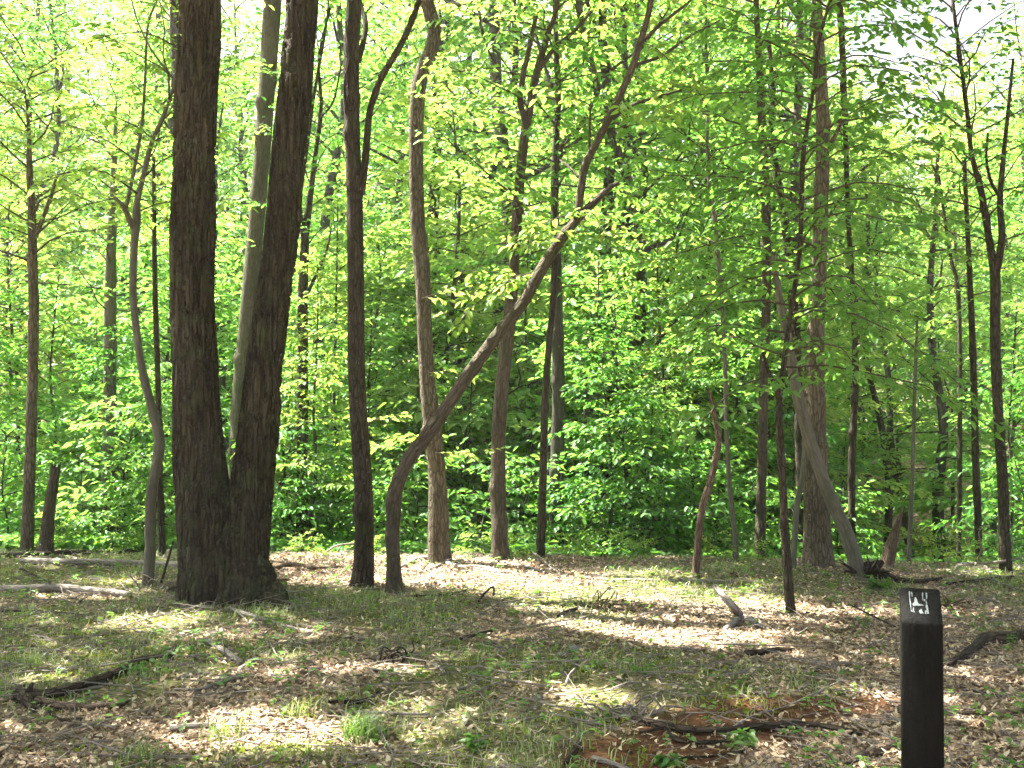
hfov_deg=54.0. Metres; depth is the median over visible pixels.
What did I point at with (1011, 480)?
shrub
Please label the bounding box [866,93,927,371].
forest tree
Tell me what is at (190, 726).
bark slab
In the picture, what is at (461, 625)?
grass
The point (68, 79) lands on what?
forest tree
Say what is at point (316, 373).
sapling
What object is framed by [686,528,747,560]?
shrub
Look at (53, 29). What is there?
forest tree
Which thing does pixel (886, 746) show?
fallen branch
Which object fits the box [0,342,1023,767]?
ground
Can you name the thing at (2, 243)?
forest tree
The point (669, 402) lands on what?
sapling
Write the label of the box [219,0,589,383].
forest tree
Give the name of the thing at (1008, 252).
forest tree
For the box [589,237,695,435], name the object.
understory tree
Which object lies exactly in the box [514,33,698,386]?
forest tree
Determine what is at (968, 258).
straight pole tree
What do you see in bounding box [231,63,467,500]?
forest tree
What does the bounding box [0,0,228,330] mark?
forest tree
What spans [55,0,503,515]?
forest tree
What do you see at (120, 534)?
shrub
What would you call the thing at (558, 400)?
broad grey tree
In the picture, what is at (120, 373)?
understory tree
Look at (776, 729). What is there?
fallen stick
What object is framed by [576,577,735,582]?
fallen branch
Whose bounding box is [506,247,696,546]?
sapling
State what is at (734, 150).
forest tree
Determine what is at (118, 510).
sapling
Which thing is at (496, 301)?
sapling
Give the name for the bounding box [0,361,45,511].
understory tree
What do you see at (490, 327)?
understory tree
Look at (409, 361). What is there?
understory tree
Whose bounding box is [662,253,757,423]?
understory tree
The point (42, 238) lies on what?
sapling
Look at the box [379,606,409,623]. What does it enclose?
grass tuft
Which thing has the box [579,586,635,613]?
brush heap
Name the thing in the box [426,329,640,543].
understory tree
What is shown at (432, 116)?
understory tree
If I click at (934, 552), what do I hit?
shrub
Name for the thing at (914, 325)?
understory tree
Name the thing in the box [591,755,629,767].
fallen stick
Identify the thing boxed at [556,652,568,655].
stone
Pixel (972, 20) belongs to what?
sky
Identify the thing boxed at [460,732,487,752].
plant
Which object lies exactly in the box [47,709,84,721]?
fallen stick
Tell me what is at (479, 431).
understory tree
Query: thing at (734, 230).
understory tree
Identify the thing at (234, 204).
forest tree
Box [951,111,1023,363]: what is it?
forest tree
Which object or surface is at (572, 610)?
fallen stick
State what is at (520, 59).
forest tree
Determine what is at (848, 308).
dogwood sapling
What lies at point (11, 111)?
forest tree
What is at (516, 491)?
shrub
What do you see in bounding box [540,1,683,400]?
forest tree
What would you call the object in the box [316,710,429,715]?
fallen stick
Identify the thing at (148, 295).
understory tree
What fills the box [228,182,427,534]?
sapling
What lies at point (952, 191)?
forest tree
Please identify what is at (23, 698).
fallen log
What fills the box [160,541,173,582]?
fallen stick
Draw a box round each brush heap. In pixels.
[115,572,176,590]
[351,641,425,667]
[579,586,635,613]
[583,688,685,721]
[940,595,977,613]
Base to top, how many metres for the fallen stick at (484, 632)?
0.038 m
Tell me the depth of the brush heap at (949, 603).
7.53 m
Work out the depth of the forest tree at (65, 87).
33.59 m
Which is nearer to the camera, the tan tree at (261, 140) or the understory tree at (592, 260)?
the tan tree at (261, 140)
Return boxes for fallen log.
[0,549,139,558]
[0,584,132,596]
[6,654,173,711]
[20,558,177,568]
[34,696,130,710]
[743,647,794,655]
[882,569,942,583]
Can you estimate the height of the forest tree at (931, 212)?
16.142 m
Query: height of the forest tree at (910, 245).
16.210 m
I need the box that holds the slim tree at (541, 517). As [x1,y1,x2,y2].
[432,25,659,556]
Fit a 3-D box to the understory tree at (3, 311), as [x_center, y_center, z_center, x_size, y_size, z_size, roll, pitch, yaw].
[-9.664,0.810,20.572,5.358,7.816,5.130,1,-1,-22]
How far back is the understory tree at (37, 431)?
21.97 m
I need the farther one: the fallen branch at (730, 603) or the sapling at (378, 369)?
the sapling at (378, 369)
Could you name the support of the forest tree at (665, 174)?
on the ground at (586, 752)
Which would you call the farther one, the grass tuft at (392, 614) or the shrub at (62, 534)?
the shrub at (62, 534)
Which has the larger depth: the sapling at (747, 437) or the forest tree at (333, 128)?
the forest tree at (333, 128)
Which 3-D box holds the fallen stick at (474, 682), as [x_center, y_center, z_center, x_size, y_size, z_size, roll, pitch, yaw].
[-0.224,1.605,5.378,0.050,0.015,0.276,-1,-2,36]
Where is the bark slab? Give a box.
[169,722,212,731]
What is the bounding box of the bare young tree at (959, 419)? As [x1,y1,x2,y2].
[877,114,1023,559]
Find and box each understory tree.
[0,234,101,533]
[0,324,171,536]
[0,343,149,535]
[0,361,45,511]
[0,408,75,533]
[0,426,85,529]
[1,267,101,429]
[15,236,291,535]
[37,305,165,500]
[38,359,163,528]
[46,281,160,474]
[56,411,174,529]
[144,328,328,538]
[227,215,513,539]
[274,80,605,517]
[275,239,452,536]
[275,277,400,531]
[315,185,574,540]
[317,393,353,519]
[369,251,475,526]
[411,336,524,508]
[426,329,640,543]
[459,207,659,532]
[468,205,549,343]
[474,288,542,462]
[480,387,618,540]
[564,438,689,549]
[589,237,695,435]
[589,361,685,503]
[637,327,731,509]
[641,210,901,547]
[646,259,900,554]
[646,376,777,548]
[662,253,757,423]
[685,279,935,556]
[694,260,884,548]
[728,243,897,458]
[795,320,935,498]
[802,262,908,422]
[825,283,918,429]
[827,262,991,485]
[847,298,1023,559]
[857,316,1023,550]
[864,319,957,425]
[871,257,968,409]
[925,188,1023,481]
[943,298,1005,391]
[952,407,1023,558]
[954,314,1023,424]
[986,392,1023,524]
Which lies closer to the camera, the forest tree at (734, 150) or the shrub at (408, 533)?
the shrub at (408, 533)
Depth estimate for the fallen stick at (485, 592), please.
7.84 m
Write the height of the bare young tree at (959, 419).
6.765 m
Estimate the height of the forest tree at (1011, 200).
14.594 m
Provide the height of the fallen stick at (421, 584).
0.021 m
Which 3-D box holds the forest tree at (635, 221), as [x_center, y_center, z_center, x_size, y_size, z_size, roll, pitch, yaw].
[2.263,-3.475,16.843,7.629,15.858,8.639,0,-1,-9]
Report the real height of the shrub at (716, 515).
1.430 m
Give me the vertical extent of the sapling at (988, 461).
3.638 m
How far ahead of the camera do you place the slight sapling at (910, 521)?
10.37 m
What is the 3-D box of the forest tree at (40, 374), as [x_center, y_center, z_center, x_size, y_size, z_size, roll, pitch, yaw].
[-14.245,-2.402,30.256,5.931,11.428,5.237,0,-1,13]
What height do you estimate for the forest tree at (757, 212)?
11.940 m
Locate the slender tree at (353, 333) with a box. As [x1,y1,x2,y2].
[286,0,421,588]
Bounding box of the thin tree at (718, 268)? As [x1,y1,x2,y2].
[621,39,813,567]
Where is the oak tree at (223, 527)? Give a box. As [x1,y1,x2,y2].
[164,0,318,611]
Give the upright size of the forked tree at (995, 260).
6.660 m
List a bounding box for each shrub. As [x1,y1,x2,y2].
[0,410,93,533]
[15,432,144,549]
[35,393,176,543]
[36,512,91,549]
[93,520,143,554]
[126,425,228,536]
[229,412,353,540]
[271,440,383,550]
[278,529,329,556]
[332,455,427,541]
[334,430,476,542]
[349,527,385,554]
[418,433,560,547]
[451,519,490,557]
[467,451,584,545]
[507,526,537,558]
[526,408,695,555]
[526,456,663,554]
[546,520,597,558]
[571,514,637,559]
[580,433,729,556]
[619,529,663,560]
[628,427,774,552]
[660,468,775,554]
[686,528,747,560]
[709,468,802,555]
[737,487,844,558]
[737,530,777,562]
[790,479,904,560]
[910,525,982,563]
[961,449,1023,563]
[961,526,1022,561]
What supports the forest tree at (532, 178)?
on the ground at (586, 752)
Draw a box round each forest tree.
[0,0,125,424]
[0,0,142,344]
[0,0,163,446]
[0,0,168,512]
[0,0,170,361]
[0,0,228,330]
[0,0,256,465]
[0,1,126,326]
[0,12,64,371]
[0,37,72,319]
[0,116,97,414]
[4,0,296,371]
[6,116,101,383]
[10,96,72,242]
[12,0,258,438]
[13,77,141,382]
[47,0,343,468]
[50,70,227,391]
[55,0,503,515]
[74,39,366,475]
[79,65,139,294]
[79,117,106,270]
[81,9,236,340]
[88,0,379,360]
[92,110,300,392]
[148,16,333,424]
[150,86,253,311]
[165,84,253,262]
[217,171,248,277]
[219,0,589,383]
[221,0,387,307]
[221,83,366,342]
[221,136,298,270]
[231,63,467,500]
[235,0,479,392]
[237,0,570,451]
[268,38,412,419]
[279,0,700,540]
[295,0,474,349]
[300,57,379,356]
[309,28,451,328]
[323,0,757,533]
[346,0,621,536]
[360,0,492,358]
[370,1,592,393]
[375,0,622,418]
[375,92,547,395]
[424,0,884,534]
[427,35,511,266]
[438,0,765,468]
[470,0,792,397]
[475,122,615,335]
[488,8,635,378]
[497,125,550,218]
[504,1,666,238]
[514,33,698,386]
[528,6,667,338]
[529,4,696,216]
[537,0,754,511]
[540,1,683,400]
[563,0,813,462]
[565,0,840,532]
[611,0,1022,514]
[614,0,1022,510]
[615,0,854,362]
[616,0,813,407]
[648,34,727,408]
[649,7,785,452]
[674,119,804,377]
[680,0,927,438]
[695,35,842,248]
[705,0,933,286]
[761,52,943,489]
[786,19,864,279]
[786,31,1023,559]
[802,60,983,544]
[805,74,952,490]
[807,61,965,558]
[809,123,873,389]
[810,105,987,447]
[831,116,911,308]
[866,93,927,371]
[871,173,943,356]
[873,184,953,382]
[874,51,1023,490]
[881,86,1023,550]
[881,112,973,395]
[889,119,1022,391]
[892,171,935,375]
[893,0,1023,351]
[894,72,1023,452]
[900,65,1023,481]
[908,170,1021,434]
[911,109,1017,364]
[913,68,1023,363]
[914,182,954,363]
[918,76,1023,399]
[922,118,1023,383]
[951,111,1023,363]
[952,163,1023,254]
[956,111,1023,405]
[975,111,1023,385]
[982,132,1023,300]
[1002,228,1023,363]
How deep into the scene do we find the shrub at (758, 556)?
9.88 m
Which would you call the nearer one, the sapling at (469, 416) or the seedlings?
the seedlings
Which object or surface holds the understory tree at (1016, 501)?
on the ground at (586, 752)
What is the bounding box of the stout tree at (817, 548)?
[800,0,848,568]
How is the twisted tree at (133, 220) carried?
on the ground at (586, 752)
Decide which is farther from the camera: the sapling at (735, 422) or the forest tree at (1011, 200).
the forest tree at (1011, 200)
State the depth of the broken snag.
10.33 m
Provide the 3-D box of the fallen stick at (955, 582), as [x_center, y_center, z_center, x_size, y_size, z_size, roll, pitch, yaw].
[4.017,1.672,8.570,0.810,0.040,0.075,1,-2,-25]
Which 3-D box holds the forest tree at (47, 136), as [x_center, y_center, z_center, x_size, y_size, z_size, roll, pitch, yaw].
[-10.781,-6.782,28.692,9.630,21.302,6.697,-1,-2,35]
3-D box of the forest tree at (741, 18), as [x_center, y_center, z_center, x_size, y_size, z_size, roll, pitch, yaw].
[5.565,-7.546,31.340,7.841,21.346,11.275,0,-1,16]
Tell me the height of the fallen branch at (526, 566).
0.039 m
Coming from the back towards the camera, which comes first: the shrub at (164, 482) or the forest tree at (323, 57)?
the forest tree at (323, 57)
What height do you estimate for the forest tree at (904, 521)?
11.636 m
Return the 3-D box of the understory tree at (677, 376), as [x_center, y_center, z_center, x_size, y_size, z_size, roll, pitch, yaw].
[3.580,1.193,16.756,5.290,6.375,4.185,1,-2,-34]
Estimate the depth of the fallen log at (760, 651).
6.12 m
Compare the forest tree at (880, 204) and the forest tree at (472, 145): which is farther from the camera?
the forest tree at (880, 204)
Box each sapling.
[0,159,141,534]
[0,177,100,523]
[0,268,143,536]
[13,229,174,535]
[22,314,174,541]
[47,193,292,537]
[69,362,176,548]
[116,270,350,549]
[226,346,351,537]
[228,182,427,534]
[228,253,398,537]
[277,250,439,538]
[290,311,481,542]
[314,252,490,540]
[376,214,576,539]
[400,355,539,545]
[422,221,629,541]
[460,242,684,544]
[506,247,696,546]
[525,294,746,552]
[533,337,717,556]
[547,189,786,544]
[580,377,704,551]
[602,0,1022,614]
[604,278,792,551]
[640,311,793,552]
[661,263,882,554]
[718,384,870,559]
[826,420,894,560]
[866,294,974,561]
[919,350,1023,562]
[963,306,1023,559]
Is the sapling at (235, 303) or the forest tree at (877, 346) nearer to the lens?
the sapling at (235, 303)
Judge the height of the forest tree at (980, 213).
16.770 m
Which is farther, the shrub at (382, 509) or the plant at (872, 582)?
the shrub at (382, 509)
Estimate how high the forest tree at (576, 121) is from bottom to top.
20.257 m
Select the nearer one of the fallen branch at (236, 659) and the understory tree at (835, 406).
the fallen branch at (236, 659)
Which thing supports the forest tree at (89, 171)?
on the ground at (586, 752)
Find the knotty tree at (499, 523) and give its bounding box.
[381,0,697,561]
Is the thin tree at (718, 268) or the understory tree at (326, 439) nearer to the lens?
the thin tree at (718, 268)
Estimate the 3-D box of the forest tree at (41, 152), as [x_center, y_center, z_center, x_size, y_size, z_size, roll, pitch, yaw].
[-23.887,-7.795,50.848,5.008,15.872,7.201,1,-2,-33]
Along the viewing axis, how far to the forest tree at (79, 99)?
39.93 m
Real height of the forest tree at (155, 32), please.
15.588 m
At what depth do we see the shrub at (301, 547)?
10.05 m
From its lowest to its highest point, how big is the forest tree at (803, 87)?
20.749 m
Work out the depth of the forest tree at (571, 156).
34.66 m
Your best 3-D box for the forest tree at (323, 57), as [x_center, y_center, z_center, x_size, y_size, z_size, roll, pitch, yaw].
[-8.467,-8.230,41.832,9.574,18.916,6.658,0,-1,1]
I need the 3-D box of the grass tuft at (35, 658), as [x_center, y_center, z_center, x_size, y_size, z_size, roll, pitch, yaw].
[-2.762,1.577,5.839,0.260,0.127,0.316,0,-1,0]
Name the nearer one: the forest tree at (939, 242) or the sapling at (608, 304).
the sapling at (608, 304)
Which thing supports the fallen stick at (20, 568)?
on the ground at (586, 752)
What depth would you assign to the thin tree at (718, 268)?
9.81 m
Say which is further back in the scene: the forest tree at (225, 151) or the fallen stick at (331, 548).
the forest tree at (225, 151)
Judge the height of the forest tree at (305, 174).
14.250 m
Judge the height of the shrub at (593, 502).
2.128 m
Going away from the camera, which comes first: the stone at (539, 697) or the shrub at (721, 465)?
the stone at (539, 697)
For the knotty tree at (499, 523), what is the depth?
9.89 m
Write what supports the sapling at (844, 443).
on the ground at (586, 752)
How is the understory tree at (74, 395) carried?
on the ground at (586, 752)
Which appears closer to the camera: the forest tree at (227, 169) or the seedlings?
the seedlings
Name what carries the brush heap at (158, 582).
on the ground at (586, 752)
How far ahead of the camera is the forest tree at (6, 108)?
27.43 m
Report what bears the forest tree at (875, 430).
on the ground at (586, 752)
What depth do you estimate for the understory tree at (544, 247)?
35.70 m
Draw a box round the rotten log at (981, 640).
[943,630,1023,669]
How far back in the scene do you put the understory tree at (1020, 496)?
23.77 m
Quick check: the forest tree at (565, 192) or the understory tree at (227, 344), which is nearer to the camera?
the understory tree at (227, 344)
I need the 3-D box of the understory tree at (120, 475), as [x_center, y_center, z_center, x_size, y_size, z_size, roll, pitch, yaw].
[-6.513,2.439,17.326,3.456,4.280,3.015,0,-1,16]
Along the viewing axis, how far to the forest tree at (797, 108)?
18.29 m
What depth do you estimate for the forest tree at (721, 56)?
32.36 m
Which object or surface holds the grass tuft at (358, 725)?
on the ground at (586, 752)
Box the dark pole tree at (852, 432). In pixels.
[754,0,949,536]
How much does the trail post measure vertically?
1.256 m
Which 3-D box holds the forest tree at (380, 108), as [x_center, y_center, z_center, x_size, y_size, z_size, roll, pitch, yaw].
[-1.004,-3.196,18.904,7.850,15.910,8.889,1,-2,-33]
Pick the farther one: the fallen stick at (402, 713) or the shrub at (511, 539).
the shrub at (511, 539)
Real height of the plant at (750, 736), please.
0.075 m
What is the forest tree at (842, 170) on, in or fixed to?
on the ground at (586, 752)
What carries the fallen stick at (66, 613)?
on the ground at (586, 752)
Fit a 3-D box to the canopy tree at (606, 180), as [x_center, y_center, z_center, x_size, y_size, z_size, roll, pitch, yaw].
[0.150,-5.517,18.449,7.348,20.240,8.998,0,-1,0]
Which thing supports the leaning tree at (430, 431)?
on the ground at (586, 752)
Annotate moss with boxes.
[0,552,1023,767]
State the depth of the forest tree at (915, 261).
57.37 m
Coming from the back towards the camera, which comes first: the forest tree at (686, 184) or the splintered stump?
the forest tree at (686, 184)
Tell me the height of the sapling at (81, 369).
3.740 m
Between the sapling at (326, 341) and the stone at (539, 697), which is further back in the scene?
the sapling at (326, 341)
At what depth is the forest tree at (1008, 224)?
19.47 m
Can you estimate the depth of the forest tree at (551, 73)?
38.44 m
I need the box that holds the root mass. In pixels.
[840,555,893,580]
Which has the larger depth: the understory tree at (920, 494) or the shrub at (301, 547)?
the understory tree at (920, 494)
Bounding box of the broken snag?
[36,462,60,550]
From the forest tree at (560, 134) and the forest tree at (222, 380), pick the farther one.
the forest tree at (560, 134)
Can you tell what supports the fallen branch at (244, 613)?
on the ground at (586, 752)
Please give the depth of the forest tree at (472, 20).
25.43 m
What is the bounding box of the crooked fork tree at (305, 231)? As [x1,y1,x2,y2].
[216,0,391,536]
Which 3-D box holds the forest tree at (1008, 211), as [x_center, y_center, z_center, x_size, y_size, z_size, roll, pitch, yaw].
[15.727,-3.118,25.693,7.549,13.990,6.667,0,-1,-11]
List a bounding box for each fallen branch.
[189,638,255,691]
[227,607,329,636]
[272,562,352,582]
[401,556,511,572]
[502,561,545,573]
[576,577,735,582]
[631,716,861,744]
[712,584,765,638]
[844,739,900,764]
[953,527,1023,577]
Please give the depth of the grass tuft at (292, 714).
4.83 m
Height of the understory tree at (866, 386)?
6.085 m
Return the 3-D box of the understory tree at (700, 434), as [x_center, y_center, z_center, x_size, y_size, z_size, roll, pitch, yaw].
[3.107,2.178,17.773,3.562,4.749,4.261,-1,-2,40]
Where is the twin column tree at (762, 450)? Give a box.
[594,0,932,558]
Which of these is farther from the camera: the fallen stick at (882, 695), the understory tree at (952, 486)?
the understory tree at (952, 486)
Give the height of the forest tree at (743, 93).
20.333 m
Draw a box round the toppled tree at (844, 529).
[678,219,874,579]
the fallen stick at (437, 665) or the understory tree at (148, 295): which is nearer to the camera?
the fallen stick at (437, 665)
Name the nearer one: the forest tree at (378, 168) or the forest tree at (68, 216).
the forest tree at (378, 168)
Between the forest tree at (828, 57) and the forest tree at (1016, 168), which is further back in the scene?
the forest tree at (1016, 168)
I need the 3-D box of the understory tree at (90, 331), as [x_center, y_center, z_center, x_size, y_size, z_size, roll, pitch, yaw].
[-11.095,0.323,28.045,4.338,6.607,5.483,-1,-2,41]
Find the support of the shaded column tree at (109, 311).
on the ground at (586, 752)
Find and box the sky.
[0,0,1023,377]
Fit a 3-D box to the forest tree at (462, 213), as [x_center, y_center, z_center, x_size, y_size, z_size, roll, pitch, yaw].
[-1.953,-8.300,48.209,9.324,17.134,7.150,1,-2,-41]
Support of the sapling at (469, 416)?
on the ground at (586, 752)
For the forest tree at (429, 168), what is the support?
on the ground at (586, 752)
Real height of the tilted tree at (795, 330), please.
7.240 m
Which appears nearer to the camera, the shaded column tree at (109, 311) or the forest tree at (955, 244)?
the shaded column tree at (109, 311)
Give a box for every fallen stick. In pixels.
[2,610,84,615]
[19,567,54,583]
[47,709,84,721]
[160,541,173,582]
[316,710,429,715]
[323,543,353,554]
[328,690,379,704]
[403,581,437,587]
[405,587,476,596]
[430,663,444,673]
[451,676,482,689]
[459,630,492,639]
[478,586,494,601]
[532,551,553,569]
[557,606,578,616]
[563,741,580,765]
[564,668,575,686]
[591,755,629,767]
[679,744,773,758]
[723,673,857,738]
[773,728,800,736]
[850,604,895,626]
[869,683,900,709]
[944,731,953,765]
[946,575,1013,584]
[948,708,1023,714]
[952,684,1001,696]
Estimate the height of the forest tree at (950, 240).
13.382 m
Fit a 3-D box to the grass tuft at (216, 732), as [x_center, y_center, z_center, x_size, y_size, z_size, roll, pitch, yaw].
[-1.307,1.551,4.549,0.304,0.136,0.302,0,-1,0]
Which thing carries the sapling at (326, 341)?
on the ground at (586, 752)
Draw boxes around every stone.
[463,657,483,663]
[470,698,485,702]
[532,694,544,700]
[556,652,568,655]
[568,645,579,652]
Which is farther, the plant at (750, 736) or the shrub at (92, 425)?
the shrub at (92, 425)
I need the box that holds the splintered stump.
[880,506,904,566]
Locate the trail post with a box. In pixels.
[900,587,943,767]
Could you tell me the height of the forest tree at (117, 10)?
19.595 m
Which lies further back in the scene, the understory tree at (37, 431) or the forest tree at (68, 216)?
the forest tree at (68, 216)
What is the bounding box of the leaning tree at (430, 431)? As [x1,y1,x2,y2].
[384,0,727,595]
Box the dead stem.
[691,386,721,578]
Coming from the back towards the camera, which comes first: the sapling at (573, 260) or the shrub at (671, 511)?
the sapling at (573, 260)
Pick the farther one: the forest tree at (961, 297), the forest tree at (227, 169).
the forest tree at (227, 169)
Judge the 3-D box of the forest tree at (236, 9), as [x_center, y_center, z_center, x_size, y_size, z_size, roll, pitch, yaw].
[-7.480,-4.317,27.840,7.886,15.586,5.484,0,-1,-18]
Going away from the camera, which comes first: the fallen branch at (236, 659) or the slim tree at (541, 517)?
the fallen branch at (236, 659)
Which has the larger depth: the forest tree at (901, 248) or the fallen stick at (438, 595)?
the forest tree at (901, 248)
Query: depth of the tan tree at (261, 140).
11.97 m
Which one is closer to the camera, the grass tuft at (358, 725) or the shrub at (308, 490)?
the grass tuft at (358, 725)
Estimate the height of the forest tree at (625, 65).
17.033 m
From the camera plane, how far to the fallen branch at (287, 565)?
9.28 m
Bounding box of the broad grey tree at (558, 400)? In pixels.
[408,0,708,546]
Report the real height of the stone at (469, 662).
0.037 m
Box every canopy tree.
[167,0,178,537]
[585,0,618,524]
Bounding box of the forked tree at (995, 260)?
[826,0,1023,573]
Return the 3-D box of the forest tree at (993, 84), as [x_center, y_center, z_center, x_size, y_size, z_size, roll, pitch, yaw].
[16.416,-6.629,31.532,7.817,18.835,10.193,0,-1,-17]
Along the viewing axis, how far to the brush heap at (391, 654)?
5.84 m
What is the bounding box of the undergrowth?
[0,385,1023,562]
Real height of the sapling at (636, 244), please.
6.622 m
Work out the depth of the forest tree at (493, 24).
18.11 m
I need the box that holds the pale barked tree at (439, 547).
[370,0,507,563]
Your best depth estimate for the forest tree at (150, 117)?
20.40 m
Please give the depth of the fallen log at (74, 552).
10.29 m
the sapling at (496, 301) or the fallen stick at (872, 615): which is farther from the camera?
the sapling at (496, 301)
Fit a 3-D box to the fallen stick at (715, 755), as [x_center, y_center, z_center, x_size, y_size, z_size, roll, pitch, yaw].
[0.927,1.585,4.323,0.488,0.022,0.026,1,-1,-21]
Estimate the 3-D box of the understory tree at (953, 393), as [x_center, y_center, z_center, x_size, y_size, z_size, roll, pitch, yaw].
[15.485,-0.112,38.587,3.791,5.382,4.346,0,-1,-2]
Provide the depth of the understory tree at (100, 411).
19.29 m
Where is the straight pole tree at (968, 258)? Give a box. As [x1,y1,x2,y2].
[852,42,1023,561]
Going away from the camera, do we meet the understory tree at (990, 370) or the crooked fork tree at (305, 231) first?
the crooked fork tree at (305, 231)
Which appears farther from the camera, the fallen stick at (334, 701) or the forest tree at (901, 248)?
the forest tree at (901, 248)
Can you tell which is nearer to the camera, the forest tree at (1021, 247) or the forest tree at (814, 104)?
the forest tree at (1021, 247)
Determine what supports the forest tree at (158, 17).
on the ground at (586, 752)
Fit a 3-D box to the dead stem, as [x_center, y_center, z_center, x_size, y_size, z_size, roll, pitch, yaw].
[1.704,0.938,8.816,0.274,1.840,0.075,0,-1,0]
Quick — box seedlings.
[0,548,1023,767]
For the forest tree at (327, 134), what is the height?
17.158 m
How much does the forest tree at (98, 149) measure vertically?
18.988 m
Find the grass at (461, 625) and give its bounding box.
[0,544,1023,767]
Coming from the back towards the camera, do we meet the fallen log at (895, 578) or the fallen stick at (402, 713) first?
the fallen log at (895, 578)
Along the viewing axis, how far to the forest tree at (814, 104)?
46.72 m
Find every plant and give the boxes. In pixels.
[118,661,146,673]
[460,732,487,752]
[628,663,655,675]
[654,753,681,767]
[727,727,758,747]
[866,575,895,588]
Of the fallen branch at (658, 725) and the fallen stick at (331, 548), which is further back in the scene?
the fallen stick at (331, 548)
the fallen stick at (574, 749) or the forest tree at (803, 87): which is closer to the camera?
the fallen stick at (574, 749)
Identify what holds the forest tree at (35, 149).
on the ground at (586, 752)
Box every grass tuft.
[11,645,57,668]
[119,734,173,766]
[197,710,254,744]
[266,688,332,723]
[331,706,394,747]
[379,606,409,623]
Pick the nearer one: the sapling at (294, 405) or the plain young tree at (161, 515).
the plain young tree at (161, 515)
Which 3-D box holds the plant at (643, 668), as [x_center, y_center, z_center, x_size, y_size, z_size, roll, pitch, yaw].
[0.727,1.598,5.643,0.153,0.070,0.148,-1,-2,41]
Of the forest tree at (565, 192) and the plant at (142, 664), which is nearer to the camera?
the plant at (142, 664)
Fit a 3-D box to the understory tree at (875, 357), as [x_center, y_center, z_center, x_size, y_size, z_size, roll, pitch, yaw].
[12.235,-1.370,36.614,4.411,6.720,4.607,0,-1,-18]
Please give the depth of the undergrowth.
10.78 m
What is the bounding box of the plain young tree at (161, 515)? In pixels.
[83,106,253,556]
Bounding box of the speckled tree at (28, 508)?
[0,0,172,551]
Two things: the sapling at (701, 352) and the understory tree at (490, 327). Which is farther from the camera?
the understory tree at (490, 327)
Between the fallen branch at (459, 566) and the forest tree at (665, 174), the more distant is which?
the forest tree at (665, 174)
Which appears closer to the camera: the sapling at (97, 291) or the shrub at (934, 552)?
the shrub at (934, 552)
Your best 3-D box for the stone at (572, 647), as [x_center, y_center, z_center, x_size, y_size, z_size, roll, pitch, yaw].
[0.376,1.628,6.161,0.079,0.057,0.064,0,-1,0]
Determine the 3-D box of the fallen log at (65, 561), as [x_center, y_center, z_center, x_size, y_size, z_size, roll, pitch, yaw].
[-3.867,1.702,9.553,1.642,0.087,0.168,0,-1,7]
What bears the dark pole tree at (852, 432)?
on the ground at (586, 752)
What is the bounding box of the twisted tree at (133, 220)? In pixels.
[14,0,274,588]
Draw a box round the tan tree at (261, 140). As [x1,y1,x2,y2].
[228,0,281,478]
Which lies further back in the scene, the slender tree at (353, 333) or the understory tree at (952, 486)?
the understory tree at (952, 486)
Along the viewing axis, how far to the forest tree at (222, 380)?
17.36 m
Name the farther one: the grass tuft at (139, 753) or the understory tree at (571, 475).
the understory tree at (571, 475)
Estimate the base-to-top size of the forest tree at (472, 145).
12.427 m
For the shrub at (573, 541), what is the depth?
10.16 m
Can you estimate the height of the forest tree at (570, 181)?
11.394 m
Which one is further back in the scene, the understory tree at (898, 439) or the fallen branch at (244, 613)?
the understory tree at (898, 439)
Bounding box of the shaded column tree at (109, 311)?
[0,11,172,534]
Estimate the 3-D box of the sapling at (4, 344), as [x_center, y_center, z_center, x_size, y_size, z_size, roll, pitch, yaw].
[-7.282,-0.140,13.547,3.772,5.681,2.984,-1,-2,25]
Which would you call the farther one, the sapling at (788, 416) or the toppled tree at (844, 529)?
the sapling at (788, 416)
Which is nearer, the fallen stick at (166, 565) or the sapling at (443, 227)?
the fallen stick at (166, 565)
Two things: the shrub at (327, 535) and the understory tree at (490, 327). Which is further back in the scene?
the understory tree at (490, 327)
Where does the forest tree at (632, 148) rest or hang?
on the ground at (586, 752)
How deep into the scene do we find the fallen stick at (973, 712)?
4.92 m
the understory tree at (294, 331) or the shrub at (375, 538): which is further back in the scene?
the understory tree at (294, 331)
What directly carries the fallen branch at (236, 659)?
on the ground at (586, 752)
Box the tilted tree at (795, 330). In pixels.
[652,12,894,551]
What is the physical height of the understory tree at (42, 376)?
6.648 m
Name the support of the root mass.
on the ground at (586, 752)
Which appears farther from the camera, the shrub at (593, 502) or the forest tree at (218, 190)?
the forest tree at (218, 190)
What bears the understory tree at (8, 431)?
on the ground at (586, 752)
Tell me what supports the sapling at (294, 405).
on the ground at (586, 752)
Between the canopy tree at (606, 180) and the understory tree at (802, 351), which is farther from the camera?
the understory tree at (802, 351)
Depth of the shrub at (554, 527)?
11.54 m
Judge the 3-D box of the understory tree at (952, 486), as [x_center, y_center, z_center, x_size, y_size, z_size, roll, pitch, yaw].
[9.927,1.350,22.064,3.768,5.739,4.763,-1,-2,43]
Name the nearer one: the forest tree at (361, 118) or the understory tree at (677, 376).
the understory tree at (677, 376)
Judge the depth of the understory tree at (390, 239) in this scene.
15.56 m
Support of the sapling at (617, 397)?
on the ground at (586, 752)

